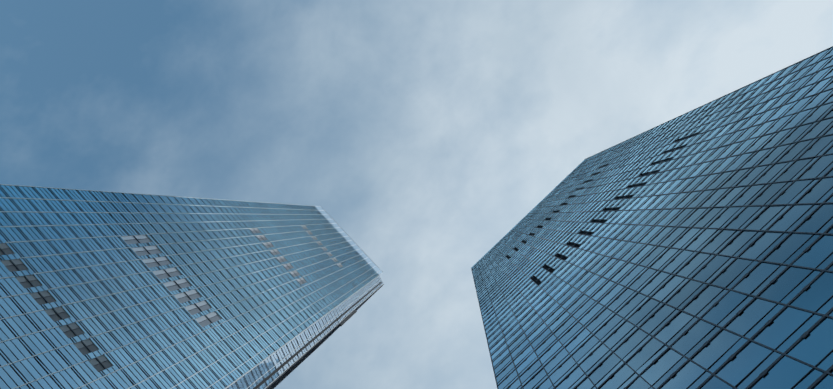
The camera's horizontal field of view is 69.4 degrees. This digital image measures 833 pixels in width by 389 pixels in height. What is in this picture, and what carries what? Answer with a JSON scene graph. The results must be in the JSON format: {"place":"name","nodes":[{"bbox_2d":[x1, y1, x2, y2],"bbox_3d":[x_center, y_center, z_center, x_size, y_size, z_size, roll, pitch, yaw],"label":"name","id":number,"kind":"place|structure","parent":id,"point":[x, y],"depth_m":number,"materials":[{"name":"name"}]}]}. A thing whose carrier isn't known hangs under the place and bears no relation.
{"place":"outdoors","nodes":[
{"label":"outdoors","id":0,"kind":"place"},
{"bbox_2d":[0,184,383,388],"bbox_3d":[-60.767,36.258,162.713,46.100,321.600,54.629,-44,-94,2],"label":"tower","id":1,"kind":"structure","parent":0,"point":[108,290],"depth_m":114.86,"materials":[{"name":"blue glass"}]},
{"bbox_2d":[0,0,832,388],"label":"sky","id":2,"kind":"structure","parent":0,"point":[426,130],"materials":[{"name":"blue"}]},
{"bbox_2d":[471,46,832,388],"bbox_3d":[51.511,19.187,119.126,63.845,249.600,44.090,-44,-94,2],"label":"tower","id":3,"kind":"structure","parent":0,"point":[692,249],"depth_m":64.67,"materials":[{"name":"blue glass"}]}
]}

